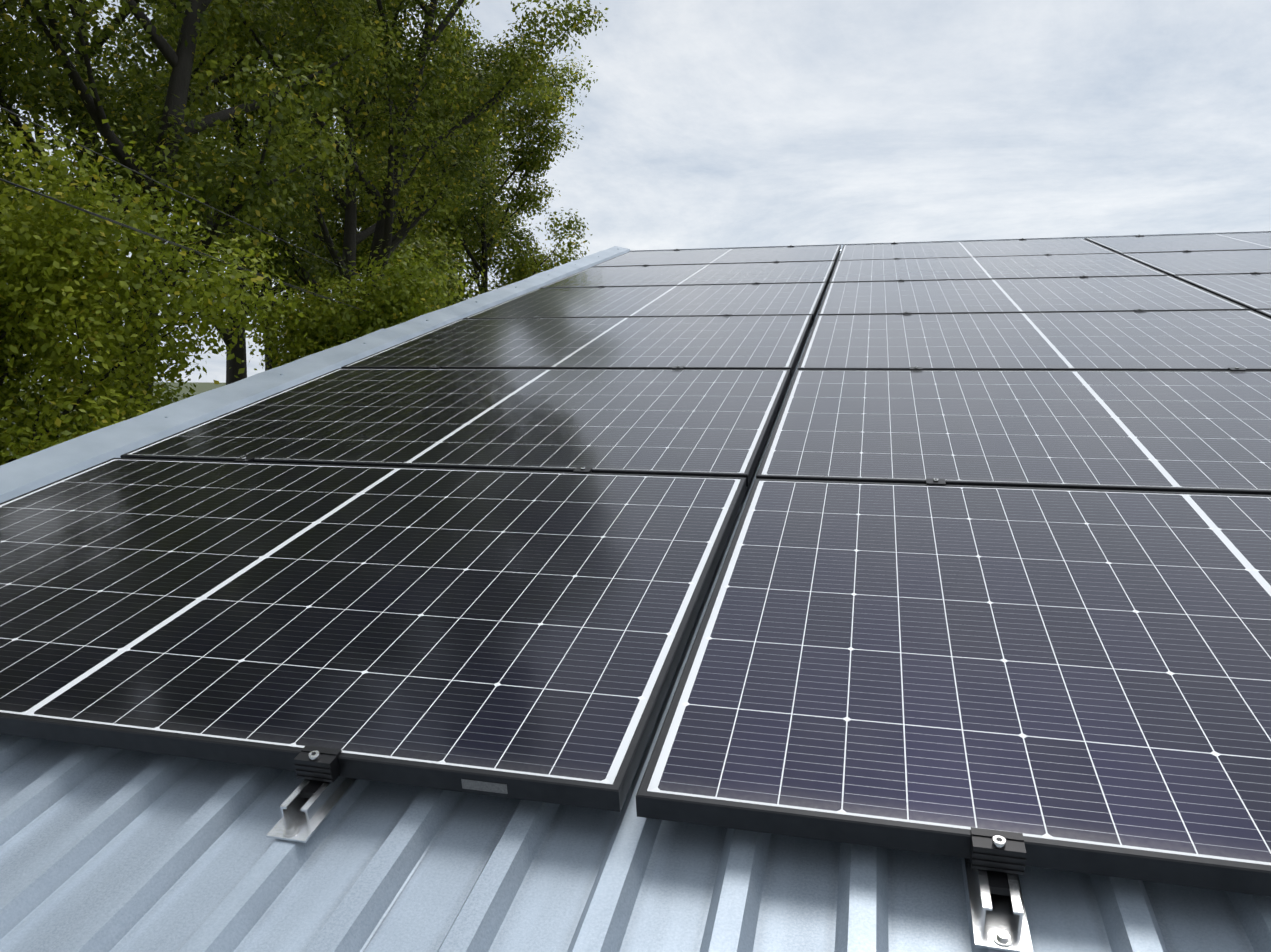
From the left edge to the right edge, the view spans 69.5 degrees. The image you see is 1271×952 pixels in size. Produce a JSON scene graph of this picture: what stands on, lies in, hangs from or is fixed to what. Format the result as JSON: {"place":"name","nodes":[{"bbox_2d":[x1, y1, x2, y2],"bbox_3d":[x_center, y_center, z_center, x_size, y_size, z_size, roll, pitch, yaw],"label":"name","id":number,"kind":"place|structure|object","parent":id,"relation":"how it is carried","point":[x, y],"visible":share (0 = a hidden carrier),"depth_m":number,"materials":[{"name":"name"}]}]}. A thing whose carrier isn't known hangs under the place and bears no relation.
{"place":"outdoors","nodes":[
{"label":"outdoors","id":0,"kind":"place"},
{"bbox_2d":[0,0,70,184],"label":"tree","id":1,"kind":"object","parent":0,"point":[7,69],"depth_m":16.15,"materials":[{"name":"green plant"}]},
{"bbox_2d":[0,0,92,192],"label":"tree","id":2,"kind":"object","parent":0,"point":[58,11],"depth_m":18.11,"materials":[{"name":"green plant"}]},
{"bbox_2d":[2,382,225,455],"bbox_3d":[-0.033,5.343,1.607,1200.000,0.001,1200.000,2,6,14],"label":"ground","id":3,"kind":"structure","parent":0,"point":[201,387],"depth_m":381.97,"materials":[{"name":"green plant"}]},
{"bbox_2d":[0,118,314,465],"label":"bush","id":4,"kind":"object","parent":3,"relation":"on","point":[49,350],"depth_m":11.28,"materials":[{"name":"green plant"}]},
{"bbox_2d":[0,0,321,386],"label":"tree","id":5,"kind":"object","parent":3,"relation":"on","point":[227,72],"depth_m":21.01,"materials":[{"name":"green plant"}]},
{"bbox_2d":[0,0,412,410],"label":"tree","id":6,"kind":"object","parent":3,"relation":"on","point":[335,42],"depth_m":15.32,"materials":[{"name":"green plant"}]},
{"bbox_2d":[13,0,418,384],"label":"tree","id":7,"kind":"object","parent":3,"relation":"on","point":[133,46],"depth_m":28.18,"materials":[{"name":"green plant"}]},
{"bbox_2d":[97,0,409,370],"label":"tree","id":8,"kind":"object","parent":3,"relation":"on","point":[165,16],"depth_m":33.48,"materials":[{"name":"green plant"}]},
{"bbox_2d":[233,232,487,368],"bbox_3d":[-4.705,-0.438,17.618,5.449,8.045,5.274,-2,6,-18],"label":"bush","id":9,"kind":"object","parent":3,"relation":"on","point":[390,308],"depth_m":16.35,"materials":[{"name":"green plant"}]},
{"bbox_2d":[1,180,348,306],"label":"overhead cable","id":10,"kind":"object","parent":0,"point":[156,238],"visible":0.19,"depth_m":10.50,"materials":[{"name":"grey plastic"}]},
{"bbox_2d":[0,106,372,280],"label":"overhead cable","id":11,"kind":"object","parent":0,"point":[159,182],"visible":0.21,"depth_m":9.98,"materials":[{"name":"grey plastic"}]},
{"bbox_2d":[0,178,376,314],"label":"overhead cable","id":12,"kind":"object","parent":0,"point":[157,236],"visible":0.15,"depth_m":9.35,"materials":[{"name":"grey plastic"}]},
{"bbox_2d":[195,0,503,310],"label":"tree","id":13,"kind":"object","parent":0,"point":[363,247],"depth_m":27.05,"materials":[{"name":"green plant"}]},
{"bbox_2d":[225,0,488,304],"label":"tree","id":14,"kind":"object","parent":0,"point":[474,37],"depth_m":33.45,"materials":[{"name":"green plant"}]},
{"bbox_2d":[183,0,608,304],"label":"tree","id":15,"kind":"object","parent":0,"point":[521,59],"depth_m":21.59,"materials":[{"name":"green plant"}]},
{"bbox_2d":[337,65,519,303],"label":"tree","id":16,"kind":"object","parent":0,"point":[502,150],"depth_m":44.62,"materials":[{"name":"green plant"}]},
{"bbox_2d":[359,29,597,311],"bbox_3d":[-5.732,-7.358,35.073,8.937,18.102,8.036,2,6,14],"label":"tree","id":17,"kind":"object","parent":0,"point":[524,120],"depth_m":33.87,"materials":[{"name":"green plant"}]},
{"bbox_2d":[0,0,1270,382],"label":"sky","id":18,"kind":"structure","parent":0,"point":[706,123],"materials":[{"name":"white"}]},
{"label":"barn walls","id":19,"kind":"object","parent":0,"visible":0},
{"bbox_2d":[0,251,1270,951],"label":"metal roof","id":20,"kind":"structure","parent":19,"relation":"on","point":[104,849],"depth_m":1.05,"materials":[{"name":"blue metal"}]},
{"bbox_2d":[234,457,253,461],"bbox_3d":[-1.048,-0.018,2.466,0.054,0.069,0.380,2,19,14],"label":"panel clamp","id":21,"kind":"object","parent":20,"relation":"attached to","point":[245,459],"visible":0.17,"depth_m":2.45,"materials":[{"name":"metal"}]},
{"bbox_2d":[266,745,357,842],"bbox_3d":[-0.384,0.354,1.262,0.054,0.070,0.352,2,19,14],"label":"mounting bracket","id":22,"kind":"object","parent":20,"relation":"on","point":[313,799],"visible":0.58,"depth_m":1.16,"materials":[{"name":"metal"}]},
{"bbox_2d":[0,246,629,502],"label":"verge flashing","id":23,"kind":"object","parent":20,"relation":"on","point":[30,472],"visible":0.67,"depth_m":3.20,"materials":[{"name":"metal"}]},
{"bbox_2d":[0,458,745,811],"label":"solar panel","id":24,"kind":"object","parent":20,"relation":"on","point":[516,634],"visible":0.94,"depth_m":1.55,"materials":[{"name":"black glass"}]},
{"bbox_2d":[428,365,441,368],"bbox_3d":[-0.768,-0.392,3.521,0.054,0.069,0.380,2,19,14],"label":"panel clamp","id":25,"kind":"object","parent":20,"relation":"attached to","point":[435,367],"visible":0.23,"depth_m":3.51,"materials":[{"name":"metal"}]},
{"bbox_2d":[120,368,790,486],"bbox_3d":[-0.454,-0.199,2.874,1.762,0.031,1.135,2,19,14],"label":"solar panel","id":26,"kind":"object","parent":20,"relation":"on","point":[702,422],"visible":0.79,"depth_m":2.71,"materials":[{"name":"black glass"}]},
{"bbox_2d":[341,315,811,375],"bbox_3d":[-0.174,-0.574,3.931,1.762,0.031,1.135,2,19,14],"label":"solar panel","id":27,"kind":"object","parent":20,"relation":"on","point":[737,342],"visible":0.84,"depth_m":3.81,"materials":[{"name":"black glass"}]},
{"bbox_2d":[573,467,592,472],"bbox_3d":[-0.126,0.011,2.232,0.054,0.069,0.380,2,19,14],"label":"panel clamp","id":28,"kind":"object","parent":20,"relation":"attached to","point":[583,469],"visible":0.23,"depth_m":2.22,"materials":[{"name":"metal"}]},
{"bbox_2d":[463,282,825,320],"bbox_3d":[0.110,-0.947,4.984,1.762,0.031,1.135,2,19,14],"label":"solar panel","id":29,"kind":"object","parent":20,"relation":"on","point":[721,300],"visible":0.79,"depth_m":4.89,"materials":[{"name":"black glass"}]},
{"bbox_2d":[672,365,683,368],"bbox_3d":[0.154,-0.362,3.287,0.054,0.069,0.380,2,19,14],"label":"panel clamp","id":30,"kind":"object","parent":20,"relation":"attached to","point":[678,367],"visible":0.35,"depth_m":3.27,"materials":[{"name":"metal"}]},
{"bbox_2d":[540,261,834,287],"bbox_3d":[0.390,-1.320,6.040,1.762,0.031,1.135,2,19,14],"label":"solar panel","id":31,"kind":"object","parent":20,"relation":"on","point":[741,273],"visible":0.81,"depth_m":5.96,"materials":[{"name":"black glass"}]},
{"bbox_2d":[592,245,840,266],"bbox_3d":[0.669,-1.694,7.096,1.762,0.030,1.135,2,19,14],"label":"solar panel","id":32,"kind":"object","parent":20,"relation":"on","point":[743,255],"visible":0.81,"depth_m":7.03,"materials":[{"name":"black glass"}]},
{"bbox_2d":[910,366,922,369],"bbox_3d":[0.943,-0.335,3.080,0.054,0.069,0.380,2,19,14],"label":"panel clamp","id":33,"kind":"object","parent":20,"relation":"attached to","point":[916,368],"visible":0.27,"depth_m":3.06,"materials":[{"name":"metal"}]},
{"bbox_2d":[926,478,945,484],"bbox_3d":[0.663,0.039,2.025,0.054,0.069,0.380,2,19,14],"label":"panel clamp","id":34,"kind":"object","parent":20,"relation":"attached to","point":[935,481],"visible":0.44,"depth_m":2.01,"materials":[{"name":"metal"}]},
{"bbox_2d":[636,479,1270,896],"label":"solar panel","id":35,"kind":"object","parent":20,"relation":"on","point":[1072,679],"visible":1,"depth_m":1.26,"materials":[{"name":"black glass"}]},
{"bbox_2d":[637,231,1270,250],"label":"ridge cap flashing","id":36,"kind":"object","parent":20,"relation":"on","point":[961,241],"depth_m":7.46,"materials":[{"name":"metal"}]},
{"bbox_2d":[838,238,1115,259],"bbox_3d":[2.393,-1.636,6.649,1.762,0.031,1.135,2,19,14],"label":"solar panel","id":37,"kind":"object","parent":20,"relation":"on","point":[1061,246],"visible":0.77,"depth_m":6.59,"materials":[{"name":"black glass"}]},
{"bbox_2d":[829,253,1166,282],"bbox_3d":[2.112,-1.264,5.596,1.762,0.030,1.135,2,19,14],"label":"solar panel","id":38,"kind":"object","parent":20,"relation":"on","point":[1029,266],"visible":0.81,"depth_m":5.51,"materials":[{"name":"black glass"}]},
{"bbox_2d":[964,827,1032,951],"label":"mounting bracket","id":39,"kind":"object","parent":20,"relation":"on","point":[995,865],"visible":0.67,"depth_m":0.95,"materials":[{"name":"metal"}]},
{"bbox_2d":[756,370,1270,494],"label":"solar panel","id":40,"kind":"object","parent":20,"relation":"on","point":[1189,431],"visible":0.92,"depth_m":2.36,"materials":[{"name":"black glass"}]},
{"bbox_2d":[797,310,1270,370],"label":"solar panel","id":41,"kind":"object","parent":20,"relation":"on","point":[1213,340],"visible":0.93,"depth_m":3.40,"materials":[{"name":"black glass"}]},
{"bbox_2d":[818,275,1249,314],"bbox_3d":[1.834,-0.890,4.540,1.762,0.031,1.135,2,19,14],"label":"solar panel","id":42,"kind":"object","parent":20,"relation":"on","point":[1108,294],"visible":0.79,"depth_m":4.43,"materials":[{"name":"black glass"}]},
{"bbox_2d":[1084,232,1270,253],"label":"solar panel","id":43,"kind":"object","parent":20,"relation":"on","point":[1199,242],"visible":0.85,"depth_m":6.28,"materials":[{"name":"black glass"}]},
{"bbox_2d":[1121,249,1270,276],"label":"solar panel","id":44,"kind":"object","parent":20,"relation":"on","point":[1172,264],"visible":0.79,"depth_m":5.29,"materials":[{"name":"black glass"}]},
{"bbox_2d":[1174,273,1270,310],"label":"solar panel","id":45,"kind":"object","parent":20,"relation":"on","point":[1252,292],"visible":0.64,"depth_m":4.38,"materials":[{"name":"black glass"}]},
{"bbox_2d":[1228,367,1245,370],"bbox_3d":[1.865,-0.305,2.846,0.054,0.069,0.380,2,19,14],"label":"panel clamp","id":46,"kind":"object","parent":20,"relation":"attached to","point":[1236,369],"visible":0.15,"depth_m":2.83,"materials":[{"name":"metal"}]},
{"bbox_2d":[1255,309,1270,317],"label":"solar panel","id":47,"kind":"object","parent":20,"relation":"on","point":[1266,312],"visible":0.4,"depth_m":3.73,"materials":[{"name":"black glass"}]}
]}

